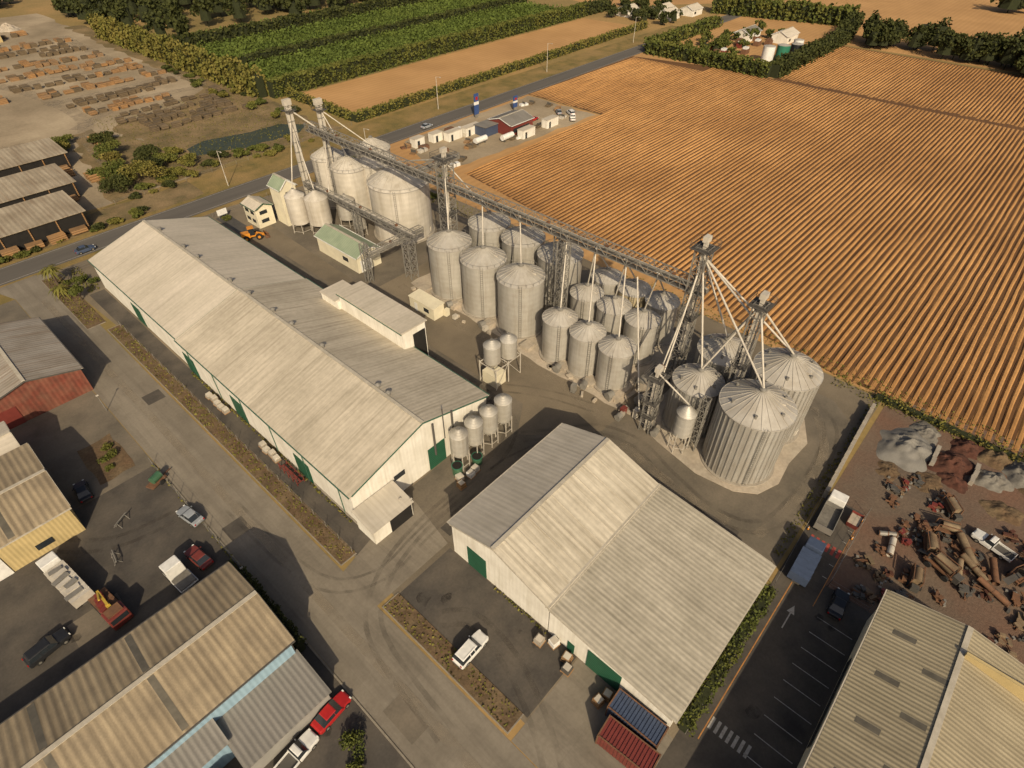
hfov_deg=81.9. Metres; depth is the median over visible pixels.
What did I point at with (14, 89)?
timber stacks
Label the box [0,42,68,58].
timber stacks
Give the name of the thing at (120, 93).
timber stacks
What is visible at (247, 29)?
shelter hedge
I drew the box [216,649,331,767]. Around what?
grey lean to
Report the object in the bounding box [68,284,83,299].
tree
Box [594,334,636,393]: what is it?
grain silo
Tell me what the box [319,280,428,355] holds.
intake annex
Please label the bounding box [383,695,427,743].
seal patch
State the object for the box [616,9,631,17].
walls
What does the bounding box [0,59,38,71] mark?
timber stacks
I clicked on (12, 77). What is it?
timber stacks
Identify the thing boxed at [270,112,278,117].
roadside bush
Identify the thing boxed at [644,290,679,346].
grain silo
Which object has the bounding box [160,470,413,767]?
kerb
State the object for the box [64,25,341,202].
scrub ground
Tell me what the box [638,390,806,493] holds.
silo pad
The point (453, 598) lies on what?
shed forecourt
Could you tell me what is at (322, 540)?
verge strip
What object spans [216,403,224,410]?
pallet stack
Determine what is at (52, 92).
timber stacks
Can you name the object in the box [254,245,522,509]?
shed apron
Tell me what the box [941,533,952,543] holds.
scrap pile
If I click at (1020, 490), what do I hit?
aggregate heap
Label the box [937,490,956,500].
scrap pile
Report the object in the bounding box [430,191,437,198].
garden bush
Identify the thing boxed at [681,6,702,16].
walls
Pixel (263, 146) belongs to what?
roadside bush
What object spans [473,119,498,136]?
blue kiosk
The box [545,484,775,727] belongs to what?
machinery shed annex
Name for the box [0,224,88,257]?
timber stacks
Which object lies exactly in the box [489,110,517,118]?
roof
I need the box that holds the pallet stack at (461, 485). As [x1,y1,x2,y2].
[456,479,466,490]
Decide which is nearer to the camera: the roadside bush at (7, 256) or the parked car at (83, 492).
the parked car at (83, 492)
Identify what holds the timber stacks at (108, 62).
on the timber yard ground at (28, 116)
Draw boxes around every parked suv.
[452,629,488,668]
[566,109,574,114]
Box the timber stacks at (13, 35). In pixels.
[0,33,17,39]
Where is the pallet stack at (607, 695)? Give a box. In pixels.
[601,687,613,703]
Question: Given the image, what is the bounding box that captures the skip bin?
[845,510,864,529]
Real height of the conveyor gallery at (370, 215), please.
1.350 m
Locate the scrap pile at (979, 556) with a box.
[974,551,983,561]
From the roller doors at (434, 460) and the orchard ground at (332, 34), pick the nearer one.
the roller doors at (434, 460)
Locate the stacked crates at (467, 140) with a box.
[463,138,471,143]
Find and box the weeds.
[44,92,1023,725]
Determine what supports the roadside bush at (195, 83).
on the yard track
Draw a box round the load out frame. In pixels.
[479,352,520,390]
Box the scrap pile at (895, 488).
[884,476,905,497]
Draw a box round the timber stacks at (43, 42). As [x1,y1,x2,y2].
[0,37,71,52]
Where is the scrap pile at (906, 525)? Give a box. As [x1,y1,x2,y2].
[900,519,910,530]
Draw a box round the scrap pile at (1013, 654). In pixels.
[1006,649,1018,660]
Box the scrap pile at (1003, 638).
[994,630,1015,648]
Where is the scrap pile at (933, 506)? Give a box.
[927,498,943,512]
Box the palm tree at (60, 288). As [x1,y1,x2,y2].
[48,282,71,299]
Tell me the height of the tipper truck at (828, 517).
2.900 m
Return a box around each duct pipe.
[877,530,897,536]
[886,536,897,557]
[956,531,979,566]
[956,558,963,584]
[960,553,990,581]
[977,575,1010,606]
[989,557,999,585]
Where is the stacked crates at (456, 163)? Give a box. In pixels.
[449,161,459,167]
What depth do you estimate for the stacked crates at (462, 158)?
181.88 m
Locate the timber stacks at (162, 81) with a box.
[131,76,176,89]
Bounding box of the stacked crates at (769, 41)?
[764,38,772,44]
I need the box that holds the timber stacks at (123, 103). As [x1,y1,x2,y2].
[81,92,169,114]
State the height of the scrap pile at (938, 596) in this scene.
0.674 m
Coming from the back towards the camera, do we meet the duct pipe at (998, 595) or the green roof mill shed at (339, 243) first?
the green roof mill shed at (339, 243)
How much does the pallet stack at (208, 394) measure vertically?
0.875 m
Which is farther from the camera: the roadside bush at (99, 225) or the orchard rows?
the orchard rows
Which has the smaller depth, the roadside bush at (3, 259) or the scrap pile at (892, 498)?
the scrap pile at (892, 498)
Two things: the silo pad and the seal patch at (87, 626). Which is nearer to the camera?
the seal patch at (87, 626)
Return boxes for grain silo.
[310,146,344,208]
[329,154,370,220]
[355,135,390,158]
[358,147,394,211]
[366,164,434,245]
[426,227,471,301]
[460,243,506,319]
[468,209,510,249]
[496,260,545,339]
[501,223,545,264]
[537,238,583,311]
[539,306,577,364]
[566,320,606,379]
[570,282,603,320]
[591,267,623,295]
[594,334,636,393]
[596,295,631,335]
[617,278,651,308]
[623,308,660,366]
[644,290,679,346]
[661,363,724,439]
[693,333,750,384]
[700,379,797,486]
[747,347,823,445]
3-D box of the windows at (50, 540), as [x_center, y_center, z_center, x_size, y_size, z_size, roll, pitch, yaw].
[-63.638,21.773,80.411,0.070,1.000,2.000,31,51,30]
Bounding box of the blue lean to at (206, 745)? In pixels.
[154,718,234,767]
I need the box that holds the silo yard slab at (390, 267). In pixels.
[271,209,455,288]
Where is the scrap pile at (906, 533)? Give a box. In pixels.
[898,527,908,534]
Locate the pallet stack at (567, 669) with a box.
[560,661,573,676]
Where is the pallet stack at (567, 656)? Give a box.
[560,650,573,662]
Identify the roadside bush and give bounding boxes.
[0,256,7,262]
[3,255,12,261]
[12,250,31,258]
[29,245,40,250]
[49,134,73,143]
[55,140,70,149]
[85,160,111,174]
[86,130,114,142]
[89,226,99,232]
[91,222,104,229]
[92,139,120,159]
[95,159,131,181]
[97,173,133,192]
[98,150,123,163]
[108,217,123,224]
[116,160,169,179]
[128,191,140,198]
[128,208,140,212]
[129,210,143,218]
[130,149,157,163]
[133,182,155,189]
[134,143,160,151]
[136,206,148,210]
[137,157,164,167]
[148,189,157,193]
[152,152,178,160]
[155,174,169,180]
[156,176,177,182]
[161,64,172,69]
[161,179,176,187]
[162,146,183,153]
[163,166,185,178]
[177,153,196,166]
[182,73,195,77]
[183,170,198,176]
[190,81,201,86]
[199,159,214,165]
[207,150,228,156]
[208,88,217,93]
[212,160,218,166]
[217,91,227,96]
[229,88,241,92]
[231,147,250,156]
[245,102,256,108]
[246,144,260,150]
[254,98,266,104]
[258,143,269,150]
[262,149,276,155]
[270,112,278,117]
[272,145,283,151]
[283,134,290,140]
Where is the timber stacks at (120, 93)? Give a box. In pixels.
[66,84,153,107]
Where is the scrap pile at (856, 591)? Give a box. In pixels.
[850,584,866,598]
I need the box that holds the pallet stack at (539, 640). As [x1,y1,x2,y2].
[533,633,545,647]
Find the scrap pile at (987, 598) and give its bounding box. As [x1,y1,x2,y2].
[977,586,993,602]
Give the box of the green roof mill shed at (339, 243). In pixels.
[314,223,381,273]
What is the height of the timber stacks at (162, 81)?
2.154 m
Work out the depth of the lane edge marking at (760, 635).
72.31 m
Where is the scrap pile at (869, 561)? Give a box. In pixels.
[853,555,874,569]
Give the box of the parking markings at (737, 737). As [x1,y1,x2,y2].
[707,530,851,767]
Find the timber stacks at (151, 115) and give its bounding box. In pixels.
[114,93,219,123]
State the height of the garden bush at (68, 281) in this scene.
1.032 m
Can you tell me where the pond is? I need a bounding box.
[187,124,304,155]
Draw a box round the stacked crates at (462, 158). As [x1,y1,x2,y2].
[458,155,466,161]
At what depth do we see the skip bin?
84.34 m
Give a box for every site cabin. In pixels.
[410,135,424,147]
[428,130,442,142]
[443,127,461,141]
[461,121,477,136]
[517,124,535,139]
[541,114,558,128]
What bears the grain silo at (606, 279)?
on the silo slab at (534, 355)
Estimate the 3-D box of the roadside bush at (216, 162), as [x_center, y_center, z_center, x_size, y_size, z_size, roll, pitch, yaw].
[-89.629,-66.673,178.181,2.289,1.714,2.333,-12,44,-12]
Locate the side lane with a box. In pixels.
[90,289,369,554]
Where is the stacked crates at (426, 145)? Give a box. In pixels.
[418,143,429,148]
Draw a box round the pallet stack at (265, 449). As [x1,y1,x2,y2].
[262,445,270,454]
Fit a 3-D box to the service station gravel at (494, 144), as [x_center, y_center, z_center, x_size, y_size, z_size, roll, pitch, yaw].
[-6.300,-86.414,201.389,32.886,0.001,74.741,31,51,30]
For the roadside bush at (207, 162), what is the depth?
177.41 m
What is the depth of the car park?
69.01 m
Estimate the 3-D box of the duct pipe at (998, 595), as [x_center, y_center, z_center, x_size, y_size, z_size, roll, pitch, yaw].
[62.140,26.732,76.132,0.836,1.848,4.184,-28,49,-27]
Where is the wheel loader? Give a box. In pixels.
[240,225,269,241]
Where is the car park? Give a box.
[655,495,871,767]
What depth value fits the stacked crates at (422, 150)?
186.86 m
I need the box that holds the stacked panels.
[48,565,82,600]
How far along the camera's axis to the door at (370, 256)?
134.17 m
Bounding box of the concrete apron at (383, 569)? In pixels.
[343,494,446,605]
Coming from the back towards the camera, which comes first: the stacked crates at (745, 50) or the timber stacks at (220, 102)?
the stacked crates at (745, 50)
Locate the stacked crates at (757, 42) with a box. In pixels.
[753,38,761,46]
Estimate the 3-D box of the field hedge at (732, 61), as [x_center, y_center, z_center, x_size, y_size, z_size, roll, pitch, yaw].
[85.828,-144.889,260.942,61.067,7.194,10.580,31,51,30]
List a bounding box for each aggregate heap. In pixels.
[875,460,899,481]
[907,471,942,492]
[909,420,940,445]
[926,450,974,479]
[936,471,967,493]
[950,438,984,459]
[974,469,1013,492]
[977,448,1012,470]
[978,500,1023,525]
[1001,460,1023,488]
[1017,488,1023,494]
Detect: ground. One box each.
[0,0,1023,767]
[0,13,203,210]
[0,181,202,264]
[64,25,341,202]
[113,97,241,142]
[208,0,517,85]
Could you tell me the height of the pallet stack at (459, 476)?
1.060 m
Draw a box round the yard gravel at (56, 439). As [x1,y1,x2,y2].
[0,300,154,510]
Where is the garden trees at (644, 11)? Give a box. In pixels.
[606,0,683,24]
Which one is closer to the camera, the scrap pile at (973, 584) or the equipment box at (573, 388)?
the scrap pile at (973, 584)
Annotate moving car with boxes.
[73,244,95,254]
[420,123,432,128]
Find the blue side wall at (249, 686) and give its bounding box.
[147,646,294,767]
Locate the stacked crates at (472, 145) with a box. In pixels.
[465,143,476,148]
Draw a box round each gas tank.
[473,134,487,144]
[500,131,513,141]
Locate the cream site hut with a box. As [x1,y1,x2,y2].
[408,289,443,320]
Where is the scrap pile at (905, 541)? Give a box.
[897,528,914,546]
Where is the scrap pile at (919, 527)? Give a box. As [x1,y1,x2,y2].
[913,521,931,534]
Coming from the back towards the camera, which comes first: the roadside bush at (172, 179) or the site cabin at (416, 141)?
the site cabin at (416, 141)
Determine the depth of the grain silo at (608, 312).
109.30 m
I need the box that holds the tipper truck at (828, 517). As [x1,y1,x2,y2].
[812,489,848,536]
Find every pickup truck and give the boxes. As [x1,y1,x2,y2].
[21,627,72,668]
[273,728,319,767]
[570,115,575,120]
[970,528,1017,562]
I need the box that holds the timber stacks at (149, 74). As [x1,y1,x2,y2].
[138,69,165,76]
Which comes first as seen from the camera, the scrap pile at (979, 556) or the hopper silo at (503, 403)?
the scrap pile at (979, 556)
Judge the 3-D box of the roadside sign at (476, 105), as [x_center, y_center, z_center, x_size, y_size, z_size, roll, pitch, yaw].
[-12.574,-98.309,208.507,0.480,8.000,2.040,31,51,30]
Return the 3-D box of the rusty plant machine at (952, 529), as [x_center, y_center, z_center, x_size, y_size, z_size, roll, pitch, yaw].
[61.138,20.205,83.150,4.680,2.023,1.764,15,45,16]
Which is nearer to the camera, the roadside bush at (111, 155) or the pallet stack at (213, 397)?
the pallet stack at (213, 397)
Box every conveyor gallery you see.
[303,121,710,297]
[303,179,415,239]
[365,224,423,257]
[413,151,459,173]
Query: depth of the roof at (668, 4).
338.50 m
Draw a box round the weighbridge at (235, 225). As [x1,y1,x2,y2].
[216,216,254,234]
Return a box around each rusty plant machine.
[905,562,925,593]
[917,548,963,584]
[919,529,941,559]
[929,517,965,539]
[939,494,963,520]
[1002,564,1023,586]
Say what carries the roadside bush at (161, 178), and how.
on the scrub ground at (85, 148)
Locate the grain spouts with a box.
[288,108,794,411]
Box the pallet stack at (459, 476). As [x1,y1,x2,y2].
[455,472,464,481]
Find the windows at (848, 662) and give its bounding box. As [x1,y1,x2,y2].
[807,658,851,747]
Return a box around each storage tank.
[761,44,775,61]
[774,43,790,60]
[789,42,803,52]
[794,38,803,43]
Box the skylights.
[26,634,188,767]
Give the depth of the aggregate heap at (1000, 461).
92.93 m
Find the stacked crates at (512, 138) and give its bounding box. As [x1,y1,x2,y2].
[508,134,517,140]
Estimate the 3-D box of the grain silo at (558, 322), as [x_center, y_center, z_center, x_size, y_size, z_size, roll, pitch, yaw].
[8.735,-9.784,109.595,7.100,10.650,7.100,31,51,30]
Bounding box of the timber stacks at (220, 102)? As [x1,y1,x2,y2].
[137,97,231,126]
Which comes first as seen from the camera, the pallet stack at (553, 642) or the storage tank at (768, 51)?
the pallet stack at (553, 642)
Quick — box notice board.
[216,208,226,217]
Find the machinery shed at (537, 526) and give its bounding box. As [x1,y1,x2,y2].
[447,423,660,629]
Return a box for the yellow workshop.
[0,443,85,580]
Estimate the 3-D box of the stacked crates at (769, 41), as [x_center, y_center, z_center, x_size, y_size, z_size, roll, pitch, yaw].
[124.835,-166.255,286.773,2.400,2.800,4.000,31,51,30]
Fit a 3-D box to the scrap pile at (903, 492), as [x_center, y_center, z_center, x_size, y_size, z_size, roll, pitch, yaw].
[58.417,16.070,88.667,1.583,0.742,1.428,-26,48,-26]
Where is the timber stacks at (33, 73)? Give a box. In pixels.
[17,60,94,79]
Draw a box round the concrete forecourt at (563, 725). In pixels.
[511,658,672,767]
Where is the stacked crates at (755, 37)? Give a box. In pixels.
[752,34,759,40]
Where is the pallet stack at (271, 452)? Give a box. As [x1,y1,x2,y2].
[267,449,276,458]
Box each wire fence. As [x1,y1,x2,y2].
[56,176,737,326]
[87,123,351,212]
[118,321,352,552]
[148,458,239,566]
[685,496,822,733]
[827,508,873,610]
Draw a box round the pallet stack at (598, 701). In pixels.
[591,692,605,709]
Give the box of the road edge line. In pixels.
[0,16,739,284]
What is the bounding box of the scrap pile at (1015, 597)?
[1004,589,1023,606]
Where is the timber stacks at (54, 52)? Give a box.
[38,46,86,56]
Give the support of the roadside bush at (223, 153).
on the scrub ground at (85, 148)
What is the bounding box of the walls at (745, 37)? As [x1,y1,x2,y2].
[733,30,760,41]
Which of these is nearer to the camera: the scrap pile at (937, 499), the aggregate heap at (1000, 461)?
the scrap pile at (937, 499)
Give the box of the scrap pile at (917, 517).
[910,513,929,531]
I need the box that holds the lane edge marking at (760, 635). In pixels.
[698,530,854,738]
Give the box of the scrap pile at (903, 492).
[900,489,906,494]
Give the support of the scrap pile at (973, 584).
on the contractor yard at (860, 483)
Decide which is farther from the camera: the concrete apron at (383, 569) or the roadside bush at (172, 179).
the roadside bush at (172, 179)
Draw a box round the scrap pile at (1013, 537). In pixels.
[1002,529,1019,544]
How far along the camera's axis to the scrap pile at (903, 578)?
78.06 m
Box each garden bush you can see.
[63,279,73,284]
[71,273,86,283]
[86,276,100,282]
[96,448,117,463]
[100,442,112,450]
[105,463,114,471]
[221,214,230,220]
[337,729,365,761]
[345,756,363,767]
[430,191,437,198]
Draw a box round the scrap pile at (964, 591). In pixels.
[958,582,974,600]
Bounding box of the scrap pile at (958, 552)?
[947,543,963,556]
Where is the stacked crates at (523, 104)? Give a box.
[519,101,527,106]
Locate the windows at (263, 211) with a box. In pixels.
[245,207,269,222]
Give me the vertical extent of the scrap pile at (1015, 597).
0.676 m
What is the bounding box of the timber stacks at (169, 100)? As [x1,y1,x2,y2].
[120,85,223,115]
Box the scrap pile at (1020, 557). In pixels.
[1018,550,1023,561]
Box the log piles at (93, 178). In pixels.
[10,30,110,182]
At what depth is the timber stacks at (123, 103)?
220.04 m
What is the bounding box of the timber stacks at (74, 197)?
[70,194,79,201]
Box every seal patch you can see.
[67,593,124,646]
[141,389,165,404]
[222,516,251,540]
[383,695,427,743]
[429,350,465,373]
[441,523,452,535]
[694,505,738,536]
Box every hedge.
[171,0,446,46]
[226,0,527,66]
[237,566,307,652]
[265,2,588,98]
[283,87,352,120]
[351,19,648,122]
[583,0,612,14]
[642,15,723,48]
[643,38,775,77]
[677,581,777,736]
[710,0,860,25]
[769,30,850,78]
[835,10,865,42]
[874,391,1023,462]
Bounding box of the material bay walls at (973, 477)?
[928,445,981,485]
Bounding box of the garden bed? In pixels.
[77,433,134,484]
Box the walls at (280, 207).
[270,181,295,225]
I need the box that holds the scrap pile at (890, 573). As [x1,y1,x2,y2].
[882,569,893,582]
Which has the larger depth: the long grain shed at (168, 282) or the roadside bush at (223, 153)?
the roadside bush at (223, 153)
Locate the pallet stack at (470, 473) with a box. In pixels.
[466,468,475,479]
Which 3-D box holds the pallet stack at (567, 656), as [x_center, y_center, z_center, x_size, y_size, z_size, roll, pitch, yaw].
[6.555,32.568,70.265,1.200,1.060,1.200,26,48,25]
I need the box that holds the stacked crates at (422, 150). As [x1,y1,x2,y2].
[417,147,427,153]
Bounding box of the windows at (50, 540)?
[35,537,54,549]
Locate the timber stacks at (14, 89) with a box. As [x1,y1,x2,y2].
[8,73,85,93]
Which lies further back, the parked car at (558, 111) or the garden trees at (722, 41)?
the garden trees at (722, 41)
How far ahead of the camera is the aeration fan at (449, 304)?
123.30 m
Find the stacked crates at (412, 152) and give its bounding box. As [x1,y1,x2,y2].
[409,149,417,155]
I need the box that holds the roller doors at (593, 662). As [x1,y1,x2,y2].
[567,641,621,690]
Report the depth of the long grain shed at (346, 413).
93.21 m
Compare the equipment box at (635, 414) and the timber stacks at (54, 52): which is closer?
the equipment box at (635, 414)
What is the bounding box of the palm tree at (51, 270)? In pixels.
[39,264,65,285]
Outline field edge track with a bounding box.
[390,16,1023,394]
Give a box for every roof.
[0,562,253,767]
[30,593,293,767]
[267,174,284,190]
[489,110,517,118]
[500,110,533,125]
[663,2,673,8]
[665,6,679,11]
[688,3,703,10]
[743,25,760,34]
[781,27,799,37]
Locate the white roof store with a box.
[0,421,19,455]
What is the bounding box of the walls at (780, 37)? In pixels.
[772,32,798,43]
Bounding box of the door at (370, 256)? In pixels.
[360,256,372,272]
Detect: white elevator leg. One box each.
[279,98,310,194]
[310,97,336,206]
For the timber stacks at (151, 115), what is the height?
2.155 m
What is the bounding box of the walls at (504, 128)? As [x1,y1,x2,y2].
[490,119,532,134]
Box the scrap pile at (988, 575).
[980,566,991,579]
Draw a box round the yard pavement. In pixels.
[55,182,880,738]
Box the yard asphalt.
[0,465,410,767]
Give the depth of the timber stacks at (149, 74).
249.62 m
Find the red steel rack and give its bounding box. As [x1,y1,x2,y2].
[278,461,304,485]
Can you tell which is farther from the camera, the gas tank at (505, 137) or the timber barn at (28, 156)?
the gas tank at (505, 137)
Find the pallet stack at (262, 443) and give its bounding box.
[258,440,267,448]
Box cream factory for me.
[797,589,1023,767]
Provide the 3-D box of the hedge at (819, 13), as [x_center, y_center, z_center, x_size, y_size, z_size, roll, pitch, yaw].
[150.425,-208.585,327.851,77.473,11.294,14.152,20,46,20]
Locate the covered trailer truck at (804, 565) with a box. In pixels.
[786,536,826,586]
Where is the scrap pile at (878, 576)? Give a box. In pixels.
[872,570,886,584]
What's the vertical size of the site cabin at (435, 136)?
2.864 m
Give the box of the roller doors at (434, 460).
[182,352,446,483]
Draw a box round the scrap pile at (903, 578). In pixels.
[898,568,909,583]
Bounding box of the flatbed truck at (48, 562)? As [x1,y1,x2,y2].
[35,551,94,609]
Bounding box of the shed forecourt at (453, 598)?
[399,548,576,717]
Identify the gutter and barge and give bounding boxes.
[0,561,295,767]
[266,174,296,191]
[488,110,534,126]
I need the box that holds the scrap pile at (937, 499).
[933,497,944,504]
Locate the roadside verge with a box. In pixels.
[0,25,677,304]
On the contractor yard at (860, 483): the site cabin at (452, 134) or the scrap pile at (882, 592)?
the scrap pile at (882, 592)
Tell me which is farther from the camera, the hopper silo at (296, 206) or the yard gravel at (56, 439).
the hopper silo at (296, 206)
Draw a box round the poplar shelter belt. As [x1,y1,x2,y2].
[85,13,268,97]
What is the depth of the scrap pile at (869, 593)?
76.06 m
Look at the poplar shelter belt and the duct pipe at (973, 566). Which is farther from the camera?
the poplar shelter belt
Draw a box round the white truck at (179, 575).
[159,555,198,593]
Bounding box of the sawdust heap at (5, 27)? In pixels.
[0,22,21,31]
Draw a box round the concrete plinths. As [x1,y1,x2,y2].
[411,283,651,414]
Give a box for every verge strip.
[41,274,105,329]
[107,324,356,565]
[382,593,523,733]
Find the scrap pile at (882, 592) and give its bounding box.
[876,585,885,602]
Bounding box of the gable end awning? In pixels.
[351,480,413,544]
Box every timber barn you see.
[0,138,71,177]
[0,163,80,207]
[0,190,90,256]
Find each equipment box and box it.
[443,307,449,316]
[452,313,457,319]
[482,325,488,331]
[570,382,576,393]
[620,405,627,413]
[631,407,639,419]
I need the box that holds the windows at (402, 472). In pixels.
[394,469,404,480]
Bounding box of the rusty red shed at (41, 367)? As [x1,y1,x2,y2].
[0,317,92,429]
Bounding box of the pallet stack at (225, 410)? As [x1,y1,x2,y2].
[221,406,230,414]
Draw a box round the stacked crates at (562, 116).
[558,114,566,118]
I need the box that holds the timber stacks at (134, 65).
[87,62,142,77]
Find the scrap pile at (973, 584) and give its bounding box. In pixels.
[971,580,997,601]
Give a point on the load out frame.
(495, 377)
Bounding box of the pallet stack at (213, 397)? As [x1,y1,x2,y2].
[209,394,218,401]
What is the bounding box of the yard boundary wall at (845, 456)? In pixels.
[821,403,876,497]
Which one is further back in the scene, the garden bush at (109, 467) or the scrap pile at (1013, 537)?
the garden bush at (109, 467)
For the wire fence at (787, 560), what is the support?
on the car park
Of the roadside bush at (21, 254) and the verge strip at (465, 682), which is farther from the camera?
the roadside bush at (21, 254)
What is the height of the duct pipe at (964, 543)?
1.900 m
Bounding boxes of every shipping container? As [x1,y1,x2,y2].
[595,715,661,767]
[605,688,668,749]
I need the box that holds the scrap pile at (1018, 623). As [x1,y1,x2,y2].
[1006,608,1023,631]
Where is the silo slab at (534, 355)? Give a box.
[411,272,691,407]
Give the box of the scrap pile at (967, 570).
[950,559,971,575]
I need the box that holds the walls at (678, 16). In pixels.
[657,10,679,20]
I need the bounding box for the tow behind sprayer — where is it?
[146,468,170,489]
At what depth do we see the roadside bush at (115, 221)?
151.56 m
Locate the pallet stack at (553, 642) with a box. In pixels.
[547,635,560,649]
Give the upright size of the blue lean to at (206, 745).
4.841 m
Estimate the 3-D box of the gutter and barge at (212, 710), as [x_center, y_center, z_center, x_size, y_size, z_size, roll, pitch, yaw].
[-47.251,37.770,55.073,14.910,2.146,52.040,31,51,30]
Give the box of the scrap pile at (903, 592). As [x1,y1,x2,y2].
[899,589,913,599]
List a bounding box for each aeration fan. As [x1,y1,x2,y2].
[445,300,457,308]
[478,320,490,329]
[552,361,564,373]
[580,378,588,389]
[604,390,617,401]
[614,411,625,421]
[634,392,647,405]
[635,372,648,387]
[650,424,661,437]
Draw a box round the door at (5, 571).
[0,559,14,580]
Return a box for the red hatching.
[811,534,841,558]
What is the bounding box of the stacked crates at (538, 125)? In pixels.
[534,123,541,128]
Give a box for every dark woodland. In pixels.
[50,0,363,37]
[860,10,1023,69]
[1010,27,1023,72]
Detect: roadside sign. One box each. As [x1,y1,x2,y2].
[474,93,478,117]
[513,95,517,109]
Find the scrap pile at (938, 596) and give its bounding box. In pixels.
[930,589,946,606]
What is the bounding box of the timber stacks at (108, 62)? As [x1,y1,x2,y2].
[83,57,131,70]
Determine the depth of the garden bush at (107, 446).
94.95 m
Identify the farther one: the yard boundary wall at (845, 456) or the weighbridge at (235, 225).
the weighbridge at (235, 225)
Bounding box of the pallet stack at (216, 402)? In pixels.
[213,399,222,406]
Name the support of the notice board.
on the yard pavement
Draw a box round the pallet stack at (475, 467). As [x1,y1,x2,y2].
[471,463,480,473]
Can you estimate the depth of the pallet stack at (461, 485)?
89.02 m
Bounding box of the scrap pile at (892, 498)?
[885,494,899,508]
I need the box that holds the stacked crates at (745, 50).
[740,46,749,54]
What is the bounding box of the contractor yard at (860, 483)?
[825,401,1023,664]
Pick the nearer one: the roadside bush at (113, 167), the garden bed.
the garden bed
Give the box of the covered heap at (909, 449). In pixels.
[876,428,935,472]
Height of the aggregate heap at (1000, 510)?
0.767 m
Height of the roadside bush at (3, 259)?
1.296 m
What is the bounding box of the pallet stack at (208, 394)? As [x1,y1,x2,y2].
[205,391,212,399]
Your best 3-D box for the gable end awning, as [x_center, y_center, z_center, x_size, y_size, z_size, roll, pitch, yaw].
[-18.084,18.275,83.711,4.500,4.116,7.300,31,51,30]
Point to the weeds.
(338, 508)
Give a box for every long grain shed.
[87,216,305,363]
[174,278,489,524]
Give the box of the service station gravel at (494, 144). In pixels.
[405,96,594,173]
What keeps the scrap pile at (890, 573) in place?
on the contractor yard at (860, 483)
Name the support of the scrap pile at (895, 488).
on the contractor yard at (860, 483)
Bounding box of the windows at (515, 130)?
[513,123,528,132]
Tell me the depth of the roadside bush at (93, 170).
171.52 m
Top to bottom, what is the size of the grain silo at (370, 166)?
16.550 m
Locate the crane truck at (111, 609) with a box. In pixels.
[88,587,133,630]
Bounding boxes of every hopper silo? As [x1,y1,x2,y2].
[284,188,311,233]
[303,189,332,233]
[336,193,354,227]
[351,211,367,234]
[449,426,469,470]
[464,415,483,454]
[479,404,498,447]
[483,338,500,367]
[494,393,511,436]
[500,332,516,361]
[667,403,696,453]
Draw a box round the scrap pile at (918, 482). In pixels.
[909,474,924,487]
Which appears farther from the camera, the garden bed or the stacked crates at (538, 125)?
the stacked crates at (538, 125)
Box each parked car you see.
[72,479,93,503]
[175,504,204,526]
[184,544,213,570]
[310,689,351,734]
[555,109,561,114]
[826,587,849,620]
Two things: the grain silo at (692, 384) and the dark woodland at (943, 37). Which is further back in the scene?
the dark woodland at (943, 37)
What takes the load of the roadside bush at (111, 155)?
on the yard track
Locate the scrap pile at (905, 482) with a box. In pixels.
[900,476,912,490]
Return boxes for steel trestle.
[111,550,122,565]
[114,512,129,527]
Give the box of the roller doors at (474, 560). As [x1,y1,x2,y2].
[467,546,486,578]
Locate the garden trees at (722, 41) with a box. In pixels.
[684,19,784,53]
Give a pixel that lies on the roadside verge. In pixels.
(210, 183)
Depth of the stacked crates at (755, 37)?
292.37 m
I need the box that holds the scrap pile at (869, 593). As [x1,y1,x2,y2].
[859,586,878,603]
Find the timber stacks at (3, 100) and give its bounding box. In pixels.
[0,95,8,104]
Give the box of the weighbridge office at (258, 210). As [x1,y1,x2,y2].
[240,195,275,228]
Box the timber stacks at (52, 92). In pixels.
[36,76,133,99]
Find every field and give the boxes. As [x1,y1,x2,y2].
[303,18,628,111]
[464,46,1023,456]
[574,0,752,5]
[785,0,1023,38]
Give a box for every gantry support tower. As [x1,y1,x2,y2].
[351,211,363,236]
[358,242,373,283]
[401,238,418,280]
[429,146,458,230]
[550,227,571,307]
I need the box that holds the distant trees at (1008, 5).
[990,0,1023,12]
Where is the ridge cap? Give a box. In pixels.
[21,590,256,767]
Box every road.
[0,15,740,285]
[0,273,535,767]
[422,358,856,564]
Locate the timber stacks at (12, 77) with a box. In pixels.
[0,74,19,82]
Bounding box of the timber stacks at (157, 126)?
[148,103,247,131]
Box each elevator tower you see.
[638,362,672,434]
[664,234,721,385]
[687,395,712,451]
[726,290,777,383]
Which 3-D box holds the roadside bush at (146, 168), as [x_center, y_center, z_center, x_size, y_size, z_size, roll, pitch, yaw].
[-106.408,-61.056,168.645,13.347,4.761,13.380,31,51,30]
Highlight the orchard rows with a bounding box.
[167,0,561,80]
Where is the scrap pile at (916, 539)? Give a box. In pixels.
[911,529,922,545]
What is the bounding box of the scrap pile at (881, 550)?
[874,541,886,556]
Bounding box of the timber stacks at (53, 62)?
[34,50,103,67]
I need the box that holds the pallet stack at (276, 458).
[272,454,281,463]
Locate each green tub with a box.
[451,461,462,475]
[471,452,482,465]

